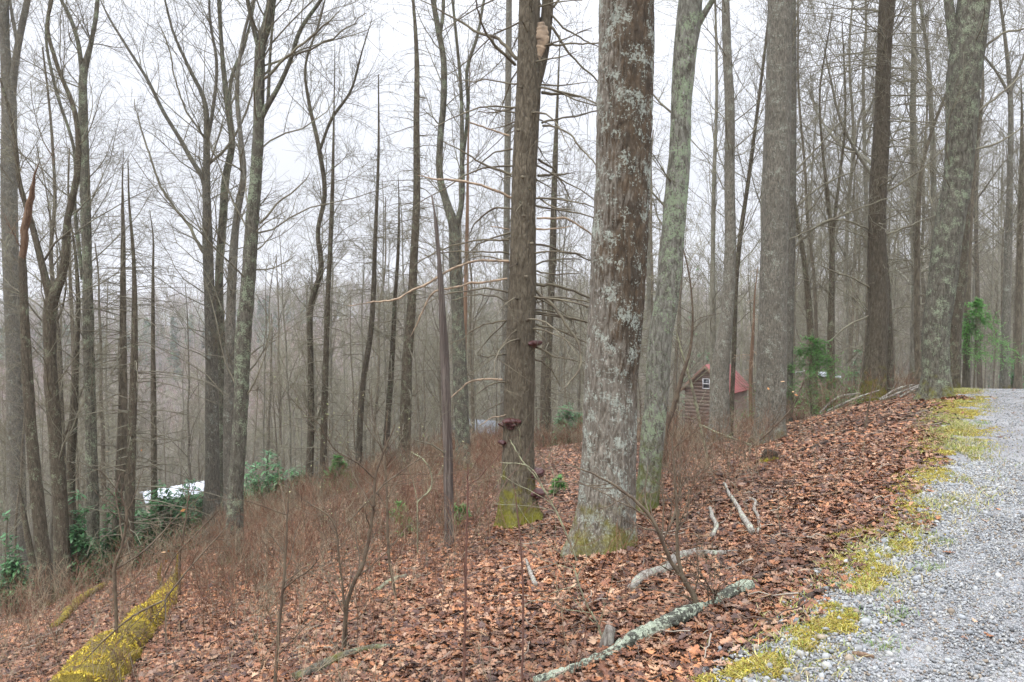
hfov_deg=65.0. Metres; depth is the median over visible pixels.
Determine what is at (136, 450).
bare tree
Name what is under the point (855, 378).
rhododendron
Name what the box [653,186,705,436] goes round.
conifer snag
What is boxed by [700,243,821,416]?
slender tree
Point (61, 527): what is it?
forked tree
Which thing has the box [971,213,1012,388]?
bare tree
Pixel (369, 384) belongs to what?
slender tree
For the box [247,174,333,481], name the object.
slender tree
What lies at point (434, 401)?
slender tree
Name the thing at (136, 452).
slender tree
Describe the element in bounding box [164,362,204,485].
bare tree
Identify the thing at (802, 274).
bare tree
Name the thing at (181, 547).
sapling
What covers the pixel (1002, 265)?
bare tree
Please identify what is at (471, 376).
bare tree
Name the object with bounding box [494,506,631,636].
sapling
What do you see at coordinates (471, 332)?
slender tree
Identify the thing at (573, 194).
bare tree
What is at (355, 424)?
slender tree
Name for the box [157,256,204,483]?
bare tree
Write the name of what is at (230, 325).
pale trunk tree
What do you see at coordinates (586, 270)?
bare tree
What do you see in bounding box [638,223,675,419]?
conifer snag
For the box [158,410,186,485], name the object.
slender tree
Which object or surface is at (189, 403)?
bare tree
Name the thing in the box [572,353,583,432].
conifer snag
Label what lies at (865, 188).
bare tree
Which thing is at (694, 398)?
sapling
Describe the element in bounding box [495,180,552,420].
conifer snag
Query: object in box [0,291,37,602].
conifer snag
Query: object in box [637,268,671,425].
bare tree
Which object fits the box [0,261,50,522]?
slender tree
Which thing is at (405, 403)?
dead hemlock
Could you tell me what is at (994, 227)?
bare tree
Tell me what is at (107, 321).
conifer snag
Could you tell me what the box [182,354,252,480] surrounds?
bare tree
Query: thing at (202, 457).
bare tree
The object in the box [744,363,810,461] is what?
sapling
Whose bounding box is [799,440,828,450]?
dark stick
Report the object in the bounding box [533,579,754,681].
lichen branch
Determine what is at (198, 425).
bare tree
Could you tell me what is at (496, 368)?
conifer snag
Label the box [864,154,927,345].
slender tree
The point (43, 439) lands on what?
bare tree
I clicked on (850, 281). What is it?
bare tree
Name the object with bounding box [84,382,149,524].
bare tree
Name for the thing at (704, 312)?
slender tree
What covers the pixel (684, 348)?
bare tree
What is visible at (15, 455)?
slender tree
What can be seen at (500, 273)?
bare tree
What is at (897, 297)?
slender tree
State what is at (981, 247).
bare tree
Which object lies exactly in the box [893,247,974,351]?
slender tree
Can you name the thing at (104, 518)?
conifer snag
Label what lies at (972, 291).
slender tree
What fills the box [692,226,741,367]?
slender tree
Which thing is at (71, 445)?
thin dark tree
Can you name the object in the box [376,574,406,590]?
mossy stick
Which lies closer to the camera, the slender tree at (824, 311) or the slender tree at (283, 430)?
the slender tree at (283, 430)
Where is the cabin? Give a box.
[680,364,748,440]
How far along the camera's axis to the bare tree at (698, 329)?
63.83 m
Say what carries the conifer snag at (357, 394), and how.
on the ground at (254, 404)
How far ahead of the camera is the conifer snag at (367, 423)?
47.78 m
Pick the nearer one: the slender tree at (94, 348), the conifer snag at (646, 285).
the slender tree at (94, 348)
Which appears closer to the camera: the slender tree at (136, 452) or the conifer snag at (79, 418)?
the conifer snag at (79, 418)
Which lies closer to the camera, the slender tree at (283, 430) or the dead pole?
the dead pole
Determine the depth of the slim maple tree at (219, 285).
15.45 m
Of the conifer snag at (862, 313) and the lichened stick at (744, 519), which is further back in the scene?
the conifer snag at (862, 313)
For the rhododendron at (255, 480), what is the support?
on the ground at (254, 404)
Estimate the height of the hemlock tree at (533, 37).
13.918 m
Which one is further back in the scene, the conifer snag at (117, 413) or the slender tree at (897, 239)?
the slender tree at (897, 239)
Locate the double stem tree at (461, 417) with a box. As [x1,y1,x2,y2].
[344,0,550,470]
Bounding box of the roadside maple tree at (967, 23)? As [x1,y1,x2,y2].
[855,0,1023,400]
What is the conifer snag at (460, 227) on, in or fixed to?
on the ground at (254, 404)
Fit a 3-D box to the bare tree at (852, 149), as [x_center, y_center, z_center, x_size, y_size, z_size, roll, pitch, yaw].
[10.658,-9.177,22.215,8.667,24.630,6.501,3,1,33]
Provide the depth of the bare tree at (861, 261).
60.00 m
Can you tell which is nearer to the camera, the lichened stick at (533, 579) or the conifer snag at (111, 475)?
the lichened stick at (533, 579)
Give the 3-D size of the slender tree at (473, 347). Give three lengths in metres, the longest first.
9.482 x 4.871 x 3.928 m
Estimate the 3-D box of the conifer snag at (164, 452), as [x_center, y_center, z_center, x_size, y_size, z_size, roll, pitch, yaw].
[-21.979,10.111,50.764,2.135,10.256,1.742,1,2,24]
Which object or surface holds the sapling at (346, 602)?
on the ground at (254, 404)
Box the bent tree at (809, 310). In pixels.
[706,0,873,415]
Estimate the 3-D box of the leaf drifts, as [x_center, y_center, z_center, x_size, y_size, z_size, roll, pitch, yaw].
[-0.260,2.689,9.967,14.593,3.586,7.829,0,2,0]
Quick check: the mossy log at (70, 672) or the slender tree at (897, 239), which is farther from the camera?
the slender tree at (897, 239)
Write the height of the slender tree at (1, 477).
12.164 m
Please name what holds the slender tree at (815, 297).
on the ground at (254, 404)
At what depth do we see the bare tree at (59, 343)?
18.70 m
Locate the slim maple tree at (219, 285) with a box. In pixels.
[94,0,341,526]
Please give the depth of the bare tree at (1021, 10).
37.85 m
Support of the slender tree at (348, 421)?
on the ground at (254, 404)
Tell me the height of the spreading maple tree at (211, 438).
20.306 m
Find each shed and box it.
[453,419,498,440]
[795,371,840,420]
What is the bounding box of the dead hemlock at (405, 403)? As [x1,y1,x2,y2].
[365,0,468,470]
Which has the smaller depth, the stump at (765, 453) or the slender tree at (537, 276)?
the stump at (765, 453)
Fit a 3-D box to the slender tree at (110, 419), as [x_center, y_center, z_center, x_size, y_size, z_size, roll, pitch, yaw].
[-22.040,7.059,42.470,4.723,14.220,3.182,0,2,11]
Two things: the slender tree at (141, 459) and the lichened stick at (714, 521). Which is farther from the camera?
the slender tree at (141, 459)
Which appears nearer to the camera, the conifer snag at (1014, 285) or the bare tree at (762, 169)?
the bare tree at (762, 169)
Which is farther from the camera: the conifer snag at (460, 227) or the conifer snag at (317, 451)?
the conifer snag at (317, 451)
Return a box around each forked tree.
[0,0,210,597]
[737,0,927,409]
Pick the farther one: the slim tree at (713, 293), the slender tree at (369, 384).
the slender tree at (369, 384)
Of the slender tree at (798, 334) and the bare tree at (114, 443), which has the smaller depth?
the slender tree at (798, 334)
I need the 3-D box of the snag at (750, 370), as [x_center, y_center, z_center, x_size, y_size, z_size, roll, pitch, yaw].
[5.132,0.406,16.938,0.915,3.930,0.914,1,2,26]
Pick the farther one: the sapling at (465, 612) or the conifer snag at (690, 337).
the conifer snag at (690, 337)
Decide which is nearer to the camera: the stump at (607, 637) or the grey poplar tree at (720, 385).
the stump at (607, 637)
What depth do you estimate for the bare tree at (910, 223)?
31.49 m
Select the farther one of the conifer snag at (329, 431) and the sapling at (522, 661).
the conifer snag at (329, 431)
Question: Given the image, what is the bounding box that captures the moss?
[670,391,1017,681]
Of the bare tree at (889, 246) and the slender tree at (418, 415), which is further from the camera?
the bare tree at (889, 246)
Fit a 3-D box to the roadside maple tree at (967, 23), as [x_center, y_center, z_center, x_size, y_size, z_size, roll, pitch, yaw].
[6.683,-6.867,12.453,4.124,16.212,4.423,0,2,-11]
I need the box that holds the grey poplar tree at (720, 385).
[654,0,830,441]
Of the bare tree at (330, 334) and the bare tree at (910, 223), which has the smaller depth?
the bare tree at (910, 223)
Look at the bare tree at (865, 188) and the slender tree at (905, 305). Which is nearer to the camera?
the bare tree at (865, 188)
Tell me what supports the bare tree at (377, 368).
on the ground at (254, 404)
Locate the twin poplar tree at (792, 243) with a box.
[729,0,919,422]
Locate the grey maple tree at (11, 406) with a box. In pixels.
[0,0,75,604]
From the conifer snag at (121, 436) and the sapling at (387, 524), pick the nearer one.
the sapling at (387, 524)
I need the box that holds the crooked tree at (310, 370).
[239,0,450,503]
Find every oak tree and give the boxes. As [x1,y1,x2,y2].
[560,0,654,559]
[583,0,715,511]
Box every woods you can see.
[0,114,1023,557]
[0,230,1023,511]
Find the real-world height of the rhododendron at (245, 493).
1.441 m
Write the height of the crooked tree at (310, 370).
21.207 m
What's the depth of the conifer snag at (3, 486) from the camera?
38.89 m
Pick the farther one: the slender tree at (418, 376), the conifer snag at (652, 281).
the slender tree at (418, 376)
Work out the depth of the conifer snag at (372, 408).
59.29 m
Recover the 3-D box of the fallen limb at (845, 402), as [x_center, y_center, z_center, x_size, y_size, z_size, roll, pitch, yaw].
[6.045,0.954,14.040,1.042,0.964,0.451,-1,2,-14]
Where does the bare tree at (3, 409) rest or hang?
on the ground at (254, 404)
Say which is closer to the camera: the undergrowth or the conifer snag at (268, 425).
the undergrowth
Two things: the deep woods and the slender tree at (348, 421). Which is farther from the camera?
the deep woods
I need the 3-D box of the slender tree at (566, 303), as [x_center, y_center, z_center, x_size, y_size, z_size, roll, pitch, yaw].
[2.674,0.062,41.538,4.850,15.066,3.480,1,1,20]
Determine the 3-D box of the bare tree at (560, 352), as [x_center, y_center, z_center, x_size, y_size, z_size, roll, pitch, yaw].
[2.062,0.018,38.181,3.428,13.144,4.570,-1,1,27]
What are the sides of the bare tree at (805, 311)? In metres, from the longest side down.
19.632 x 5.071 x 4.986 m
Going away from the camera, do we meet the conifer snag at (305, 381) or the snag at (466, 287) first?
the snag at (466, 287)
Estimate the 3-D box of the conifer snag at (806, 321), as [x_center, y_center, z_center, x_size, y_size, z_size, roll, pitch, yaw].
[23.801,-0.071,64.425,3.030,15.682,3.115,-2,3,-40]
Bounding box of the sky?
[0,0,1023,328]
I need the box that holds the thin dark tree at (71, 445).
[0,24,183,587]
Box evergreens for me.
[0,290,1022,537]
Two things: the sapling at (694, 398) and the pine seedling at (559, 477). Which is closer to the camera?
the pine seedling at (559, 477)
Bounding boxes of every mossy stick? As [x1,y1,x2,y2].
[292,644,414,680]
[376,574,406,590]
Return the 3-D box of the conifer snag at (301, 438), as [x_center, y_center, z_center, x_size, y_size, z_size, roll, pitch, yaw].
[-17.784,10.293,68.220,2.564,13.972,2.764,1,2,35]
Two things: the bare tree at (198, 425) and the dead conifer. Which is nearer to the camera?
the dead conifer
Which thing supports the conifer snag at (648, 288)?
on the ground at (254, 404)
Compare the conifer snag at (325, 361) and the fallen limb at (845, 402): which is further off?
the conifer snag at (325, 361)
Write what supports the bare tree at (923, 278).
on the ground at (254, 404)
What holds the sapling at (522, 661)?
on the ground at (254, 404)
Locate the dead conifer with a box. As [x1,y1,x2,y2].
[500,32,597,445]
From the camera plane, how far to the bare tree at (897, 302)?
56.85 m
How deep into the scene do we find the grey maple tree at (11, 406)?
24.09 m
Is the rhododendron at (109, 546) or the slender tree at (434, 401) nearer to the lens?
the rhododendron at (109, 546)
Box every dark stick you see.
[752,560,832,580]
[794,586,839,606]
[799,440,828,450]
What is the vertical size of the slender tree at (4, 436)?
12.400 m
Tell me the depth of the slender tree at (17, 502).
21.63 m
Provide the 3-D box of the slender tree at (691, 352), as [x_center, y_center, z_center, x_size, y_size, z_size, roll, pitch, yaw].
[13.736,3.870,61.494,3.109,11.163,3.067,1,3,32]
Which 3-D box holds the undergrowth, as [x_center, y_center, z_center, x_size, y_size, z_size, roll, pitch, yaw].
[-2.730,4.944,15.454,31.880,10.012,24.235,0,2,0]
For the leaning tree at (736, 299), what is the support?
on the ground at (254, 404)
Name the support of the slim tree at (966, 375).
on the ground at (254, 404)
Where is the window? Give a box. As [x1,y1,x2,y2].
[702,378,709,388]
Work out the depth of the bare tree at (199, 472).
56.50 m
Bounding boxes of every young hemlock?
[730,335,874,425]
[961,296,1023,387]
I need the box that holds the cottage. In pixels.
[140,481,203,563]
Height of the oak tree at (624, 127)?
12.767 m
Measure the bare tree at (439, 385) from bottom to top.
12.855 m
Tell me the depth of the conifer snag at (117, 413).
36.11 m
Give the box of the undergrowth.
[0,345,921,681]
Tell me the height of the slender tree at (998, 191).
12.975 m
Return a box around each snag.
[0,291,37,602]
[0,405,8,583]
[1,133,62,607]
[4,128,219,577]
[30,124,252,590]
[30,148,113,546]
[32,392,67,534]
[64,330,100,561]
[71,210,222,563]
[73,243,145,557]
[83,277,127,546]
[97,413,115,549]
[104,340,149,531]
[157,421,172,485]
[244,353,267,492]
[246,313,285,487]
[253,387,273,484]
[260,43,397,496]
[260,343,292,486]
[270,397,287,475]
[280,373,304,481]
[290,256,338,480]
[290,290,330,477]
[292,282,328,475]
[293,382,306,483]
[295,341,320,467]
[306,74,424,482]
[318,363,343,471]
[344,326,376,465]
[349,178,435,468]
[349,364,375,466]
[367,362,382,466]
[367,365,386,450]
[379,329,411,447]
[412,348,429,450]
[415,195,454,547]
[425,51,508,444]
[428,170,494,432]
[485,310,500,433]
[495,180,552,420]
[534,308,541,439]
[536,254,574,440]
[562,281,586,430]
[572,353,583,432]
[637,56,681,402]
[637,130,688,419]
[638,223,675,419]
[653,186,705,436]
[678,303,699,427]
[732,267,758,429]
[746,170,761,394]
[793,177,840,416]
[793,256,804,394]
[798,247,823,369]
[836,246,859,374]
[842,0,986,387]
[847,259,864,379]
[985,143,1023,381]
[985,246,1003,388]
[1001,92,1023,353]
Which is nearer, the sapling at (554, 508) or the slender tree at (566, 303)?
the sapling at (554, 508)
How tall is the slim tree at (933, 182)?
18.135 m
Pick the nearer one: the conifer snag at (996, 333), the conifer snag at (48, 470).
the conifer snag at (48, 470)
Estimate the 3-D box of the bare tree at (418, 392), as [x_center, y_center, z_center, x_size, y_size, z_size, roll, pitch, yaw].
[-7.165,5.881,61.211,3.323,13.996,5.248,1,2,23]
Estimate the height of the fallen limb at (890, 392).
0.727 m
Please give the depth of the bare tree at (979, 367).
42.11 m
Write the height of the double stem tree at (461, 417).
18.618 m
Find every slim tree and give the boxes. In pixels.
[654,0,807,412]
[833,0,1022,243]
[853,0,1023,387]
[886,0,1023,388]
[906,0,1023,388]
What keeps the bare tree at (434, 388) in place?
on the ground at (254, 404)
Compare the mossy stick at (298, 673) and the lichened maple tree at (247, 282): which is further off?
the lichened maple tree at (247, 282)
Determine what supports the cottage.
on the ground at (254, 404)
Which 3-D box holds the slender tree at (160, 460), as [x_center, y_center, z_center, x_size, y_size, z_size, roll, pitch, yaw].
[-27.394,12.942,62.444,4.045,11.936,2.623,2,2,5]
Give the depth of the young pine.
17.59 m
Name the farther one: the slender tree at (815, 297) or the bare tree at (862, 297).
the bare tree at (862, 297)
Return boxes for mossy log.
[48,554,181,681]
[49,582,105,627]
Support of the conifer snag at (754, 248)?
on the ground at (254, 404)
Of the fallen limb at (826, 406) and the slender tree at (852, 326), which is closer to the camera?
the fallen limb at (826, 406)
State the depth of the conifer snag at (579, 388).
52.12 m
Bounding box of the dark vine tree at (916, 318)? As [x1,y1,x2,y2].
[818,0,1020,391]
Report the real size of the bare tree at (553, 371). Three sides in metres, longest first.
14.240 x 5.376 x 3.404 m
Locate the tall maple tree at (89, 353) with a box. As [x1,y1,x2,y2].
[0,0,206,587]
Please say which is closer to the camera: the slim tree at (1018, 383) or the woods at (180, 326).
the slim tree at (1018, 383)
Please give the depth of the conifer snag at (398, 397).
50.98 m
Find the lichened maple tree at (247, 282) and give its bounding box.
[5,0,462,563]
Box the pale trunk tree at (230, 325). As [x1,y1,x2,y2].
[76,0,326,528]
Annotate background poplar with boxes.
[451,0,562,447]
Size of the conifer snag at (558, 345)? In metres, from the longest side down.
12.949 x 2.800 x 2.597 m
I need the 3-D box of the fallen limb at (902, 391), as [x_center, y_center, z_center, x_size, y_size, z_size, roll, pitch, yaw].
[7.023,0.720,14.032,1.114,0.748,0.597,0,2,0]
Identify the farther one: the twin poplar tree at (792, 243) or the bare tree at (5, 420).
the bare tree at (5, 420)
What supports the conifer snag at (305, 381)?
on the ground at (254, 404)
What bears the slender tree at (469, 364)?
on the ground at (254, 404)
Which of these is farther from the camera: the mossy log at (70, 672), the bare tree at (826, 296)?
the bare tree at (826, 296)
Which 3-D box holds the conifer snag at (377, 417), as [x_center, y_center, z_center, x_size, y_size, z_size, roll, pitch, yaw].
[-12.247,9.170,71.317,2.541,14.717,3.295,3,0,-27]
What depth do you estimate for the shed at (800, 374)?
60.69 m
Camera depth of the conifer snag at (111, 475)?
46.45 m
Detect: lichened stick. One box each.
[525,559,537,586]
[709,506,718,537]
[723,482,754,533]
[748,497,760,533]
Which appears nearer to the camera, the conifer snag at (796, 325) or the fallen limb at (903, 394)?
the fallen limb at (903, 394)
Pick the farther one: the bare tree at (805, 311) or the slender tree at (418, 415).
the bare tree at (805, 311)
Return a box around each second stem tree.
[828,228,913,397]
[888,0,1023,387]
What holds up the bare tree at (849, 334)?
on the ground at (254, 404)
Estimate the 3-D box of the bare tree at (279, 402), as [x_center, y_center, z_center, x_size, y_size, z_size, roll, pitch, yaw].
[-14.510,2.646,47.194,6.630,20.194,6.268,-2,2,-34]
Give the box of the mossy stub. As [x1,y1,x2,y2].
[17,479,38,604]
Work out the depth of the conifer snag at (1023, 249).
40.75 m
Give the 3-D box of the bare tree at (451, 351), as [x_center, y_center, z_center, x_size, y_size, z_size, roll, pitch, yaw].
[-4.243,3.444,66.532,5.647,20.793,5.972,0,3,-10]
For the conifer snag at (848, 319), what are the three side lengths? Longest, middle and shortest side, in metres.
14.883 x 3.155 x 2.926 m
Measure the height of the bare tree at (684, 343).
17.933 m
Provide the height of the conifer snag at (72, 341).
14.976 m
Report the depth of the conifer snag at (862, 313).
52.73 m
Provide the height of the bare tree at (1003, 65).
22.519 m
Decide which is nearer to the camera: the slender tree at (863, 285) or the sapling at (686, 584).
the sapling at (686, 584)
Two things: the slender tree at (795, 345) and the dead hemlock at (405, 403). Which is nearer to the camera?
the dead hemlock at (405, 403)
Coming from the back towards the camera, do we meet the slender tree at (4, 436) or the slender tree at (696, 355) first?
the slender tree at (696, 355)
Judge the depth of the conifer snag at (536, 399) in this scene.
51.78 m
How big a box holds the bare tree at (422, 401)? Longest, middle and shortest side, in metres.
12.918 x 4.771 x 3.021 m
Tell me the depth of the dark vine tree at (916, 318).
15.43 m
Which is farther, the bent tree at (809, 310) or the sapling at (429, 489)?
the bent tree at (809, 310)
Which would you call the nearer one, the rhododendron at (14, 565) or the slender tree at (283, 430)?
the rhododendron at (14, 565)
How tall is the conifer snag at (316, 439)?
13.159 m
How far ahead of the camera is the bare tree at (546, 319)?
47.54 m
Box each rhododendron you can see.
[0,509,35,616]
[67,490,99,590]
[93,487,135,581]
[134,479,204,562]
[134,500,150,568]
[175,478,203,547]
[244,449,294,513]
[244,483,258,518]
[287,465,318,502]
[552,403,582,444]
[848,349,862,397]
[999,355,1023,388]
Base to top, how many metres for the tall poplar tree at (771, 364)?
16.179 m
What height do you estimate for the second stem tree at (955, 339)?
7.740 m
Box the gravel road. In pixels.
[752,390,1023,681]
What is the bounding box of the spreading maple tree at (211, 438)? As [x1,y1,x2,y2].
[1,0,304,542]
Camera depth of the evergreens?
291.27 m
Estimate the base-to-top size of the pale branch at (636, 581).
0.141 m
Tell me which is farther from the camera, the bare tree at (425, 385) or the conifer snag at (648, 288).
the bare tree at (425, 385)
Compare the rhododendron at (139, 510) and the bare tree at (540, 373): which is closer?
the rhododendron at (139, 510)
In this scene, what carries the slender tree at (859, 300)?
on the ground at (254, 404)
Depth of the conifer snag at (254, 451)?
53.00 m
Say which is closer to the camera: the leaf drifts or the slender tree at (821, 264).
the leaf drifts
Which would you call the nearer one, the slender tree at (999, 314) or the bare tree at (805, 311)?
the slender tree at (999, 314)
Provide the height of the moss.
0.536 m
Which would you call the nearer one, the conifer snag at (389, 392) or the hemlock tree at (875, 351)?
the hemlock tree at (875, 351)
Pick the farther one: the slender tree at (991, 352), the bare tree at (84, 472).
the slender tree at (991, 352)
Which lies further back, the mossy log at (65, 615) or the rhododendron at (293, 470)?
the rhododendron at (293, 470)
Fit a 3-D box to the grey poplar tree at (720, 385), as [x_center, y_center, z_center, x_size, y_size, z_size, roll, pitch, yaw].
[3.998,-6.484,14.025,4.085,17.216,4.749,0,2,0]
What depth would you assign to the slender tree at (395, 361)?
45.85 m
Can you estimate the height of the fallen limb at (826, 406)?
0.740 m
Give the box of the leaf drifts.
[32,394,978,610]
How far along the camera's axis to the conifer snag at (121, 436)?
13.76 m
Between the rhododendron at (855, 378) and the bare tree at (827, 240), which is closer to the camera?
the rhododendron at (855, 378)
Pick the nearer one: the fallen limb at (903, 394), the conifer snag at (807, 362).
the fallen limb at (903, 394)
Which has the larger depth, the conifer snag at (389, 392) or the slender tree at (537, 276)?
the slender tree at (537, 276)
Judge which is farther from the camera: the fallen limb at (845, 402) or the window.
the window
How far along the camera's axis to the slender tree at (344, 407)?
28.75 m
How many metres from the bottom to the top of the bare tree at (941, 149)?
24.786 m
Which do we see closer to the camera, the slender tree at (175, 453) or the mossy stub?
the mossy stub
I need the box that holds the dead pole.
[535,277,568,444]
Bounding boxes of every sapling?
[45,507,255,680]
[66,448,245,632]
[145,457,239,593]
[207,441,379,681]
[258,372,501,650]
[356,382,435,594]
[383,426,540,681]
[403,451,442,551]
[476,403,577,560]
[489,462,556,681]
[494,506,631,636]
[519,371,773,631]
[662,242,719,468]
[673,322,761,456]
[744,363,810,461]
[853,380,898,428]
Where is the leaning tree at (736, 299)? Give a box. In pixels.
[655,0,826,435]
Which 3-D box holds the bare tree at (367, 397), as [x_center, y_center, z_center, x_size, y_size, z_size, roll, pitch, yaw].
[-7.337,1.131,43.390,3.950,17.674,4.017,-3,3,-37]
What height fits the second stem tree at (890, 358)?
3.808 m
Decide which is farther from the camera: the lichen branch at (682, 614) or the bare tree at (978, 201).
the bare tree at (978, 201)
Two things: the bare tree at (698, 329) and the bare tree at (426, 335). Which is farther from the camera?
the bare tree at (698, 329)
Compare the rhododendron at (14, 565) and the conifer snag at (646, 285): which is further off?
the conifer snag at (646, 285)
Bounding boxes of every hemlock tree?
[348,0,679,528]
[741,0,1023,402]
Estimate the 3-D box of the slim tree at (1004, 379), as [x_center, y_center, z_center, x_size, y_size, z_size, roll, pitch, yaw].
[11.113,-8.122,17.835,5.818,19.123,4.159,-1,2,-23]
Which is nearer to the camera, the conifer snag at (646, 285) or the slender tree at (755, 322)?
the conifer snag at (646, 285)
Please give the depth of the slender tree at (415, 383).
42.69 m
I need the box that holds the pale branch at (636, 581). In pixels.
[627,546,736,590]
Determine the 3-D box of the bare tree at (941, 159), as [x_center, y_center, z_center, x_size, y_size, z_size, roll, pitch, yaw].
[20.710,-5.994,37.776,4.708,19.968,7.435,-1,2,11]
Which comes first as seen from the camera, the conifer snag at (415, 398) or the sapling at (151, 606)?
the sapling at (151, 606)
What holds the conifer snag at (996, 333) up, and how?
on the ground at (254, 404)
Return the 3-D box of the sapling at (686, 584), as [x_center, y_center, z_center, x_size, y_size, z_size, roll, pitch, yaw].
[0.830,1.199,4.611,1.408,2.078,1.030,-1,3,-29]
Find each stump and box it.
[599,624,615,649]
[759,449,778,463]
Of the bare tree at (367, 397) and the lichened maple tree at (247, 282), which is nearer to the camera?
the lichened maple tree at (247, 282)
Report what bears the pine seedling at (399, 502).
on the ground at (254, 404)
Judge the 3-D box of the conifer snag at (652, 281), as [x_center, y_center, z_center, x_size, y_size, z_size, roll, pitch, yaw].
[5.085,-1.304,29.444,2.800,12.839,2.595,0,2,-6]
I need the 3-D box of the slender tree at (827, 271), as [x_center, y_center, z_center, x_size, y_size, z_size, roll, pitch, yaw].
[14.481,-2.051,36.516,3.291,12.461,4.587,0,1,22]
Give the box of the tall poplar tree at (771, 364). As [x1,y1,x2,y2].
[747,0,831,445]
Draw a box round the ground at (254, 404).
[0,290,1023,681]
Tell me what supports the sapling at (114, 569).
on the ground at (254, 404)
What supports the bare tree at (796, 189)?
on the ground at (254, 404)
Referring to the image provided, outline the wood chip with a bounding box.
[852,651,874,658]
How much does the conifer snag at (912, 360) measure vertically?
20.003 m
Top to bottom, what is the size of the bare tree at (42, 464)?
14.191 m
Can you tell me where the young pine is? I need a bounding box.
[323,454,355,488]
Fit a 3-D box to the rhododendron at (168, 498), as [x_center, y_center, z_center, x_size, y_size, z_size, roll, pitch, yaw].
[-6.360,3.416,14.758,1.468,1.667,1.295,0,2,0]
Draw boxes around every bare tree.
[0,41,129,590]
[0,193,26,583]
[0,337,25,523]
[0,355,84,529]
[1,375,50,533]
[25,360,84,521]
[38,353,115,530]
[43,392,114,504]
[65,352,114,511]
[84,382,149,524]
[97,386,159,513]
[98,400,136,525]
[156,341,204,468]
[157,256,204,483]
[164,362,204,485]
[172,348,204,482]
[173,353,252,437]
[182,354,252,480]
[184,424,204,481]
[238,231,315,483]
[251,339,300,485]
[290,231,370,470]
[320,329,369,462]
[321,188,436,467]
[345,204,403,460]
[359,195,434,459]
[367,323,400,433]
[391,277,439,443]
[394,175,464,441]
[396,334,437,447]
[399,196,498,440]
[399,350,439,449]
[411,335,451,441]
[418,317,452,434]
[423,153,510,436]
[430,262,489,434]
[478,256,540,432]
[534,231,582,446]
[535,204,588,419]
[535,290,567,431]
[536,126,595,432]
[536,275,568,413]
[556,223,592,410]
[572,227,642,340]
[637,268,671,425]
[643,205,719,426]
[653,268,707,414]
[682,258,738,372]
[703,255,757,361]
[720,0,849,396]
[738,78,842,389]
[741,0,925,399]
[753,174,843,390]
[763,0,1015,365]
[794,0,987,370]
[795,96,857,415]
[795,226,821,347]
[796,226,842,390]
[804,100,902,385]
[814,97,907,393]
[831,161,907,347]
[839,226,864,380]
[840,7,946,372]
[843,0,947,326]
[848,167,924,386]
[850,208,909,332]
[886,112,944,360]
[890,7,1023,388]
[891,43,1000,365]
[896,89,1017,303]
[897,1,1005,361]
[920,148,999,378]
[970,146,1023,386]
[971,122,1023,363]
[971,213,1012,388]
[977,0,1023,357]
[980,178,1023,384]
[984,0,1023,293]
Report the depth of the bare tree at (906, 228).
45.39 m
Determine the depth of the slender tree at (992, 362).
38.47 m
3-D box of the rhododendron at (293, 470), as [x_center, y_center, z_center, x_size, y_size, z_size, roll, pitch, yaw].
[-5.510,3.996,21.170,1.179,1.529,1.003,0,2,0]
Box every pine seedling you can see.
[389,500,415,536]
[454,503,470,525]
[549,474,567,494]
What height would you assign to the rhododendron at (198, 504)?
1.709 m
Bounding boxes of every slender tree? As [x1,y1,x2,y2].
[0,140,141,565]
[0,201,116,558]
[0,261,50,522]
[0,310,103,546]
[0,342,5,569]
[0,353,40,546]
[42,258,119,508]
[47,347,145,517]
[97,429,184,518]
[99,409,149,529]
[141,437,174,501]
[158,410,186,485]
[201,417,264,490]
[223,225,306,482]
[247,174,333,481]
[253,366,303,480]
[276,153,376,460]
[317,282,417,464]
[328,370,376,469]
[329,373,353,460]
[330,118,449,471]
[337,397,367,461]
[341,346,398,461]
[352,196,430,451]
[360,275,419,451]
[380,301,439,447]
[395,294,436,445]
[397,305,447,445]
[411,336,454,442]
[412,255,501,428]
[427,296,497,437]
[430,202,499,431]
[451,278,496,434]
[491,127,583,383]
[536,200,592,430]
[553,279,640,401]
[637,218,662,435]
[679,267,709,417]
[679,322,705,413]
[682,255,720,368]
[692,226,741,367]
[696,0,872,389]
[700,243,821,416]
[737,240,758,393]
[745,84,844,396]
[754,261,820,379]
[795,151,863,357]
[796,262,840,355]
[798,151,928,387]
[801,2,1022,386]
[805,163,856,353]
[838,175,909,341]
[856,154,925,343]
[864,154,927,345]
[868,185,927,380]
[892,118,979,330]
[892,193,921,355]
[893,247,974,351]
[899,145,944,297]
[961,280,997,388]
[963,169,997,386]
[971,81,1023,388]
[972,131,1017,388]
[972,132,1016,387]
[972,285,1023,368]
[1011,269,1023,360]
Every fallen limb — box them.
[819,376,860,413]
[827,370,884,411]
[879,361,915,399]
[883,362,953,399]
[899,373,957,396]
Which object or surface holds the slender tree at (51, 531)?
on the ground at (254, 404)
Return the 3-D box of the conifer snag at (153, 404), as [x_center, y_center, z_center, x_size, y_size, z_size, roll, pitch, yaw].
[-6.707,1.083,15.091,2.733,7.041,2.926,2,3,35]
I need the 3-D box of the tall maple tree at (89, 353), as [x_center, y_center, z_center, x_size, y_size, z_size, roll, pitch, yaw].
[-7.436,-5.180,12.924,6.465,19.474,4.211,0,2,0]

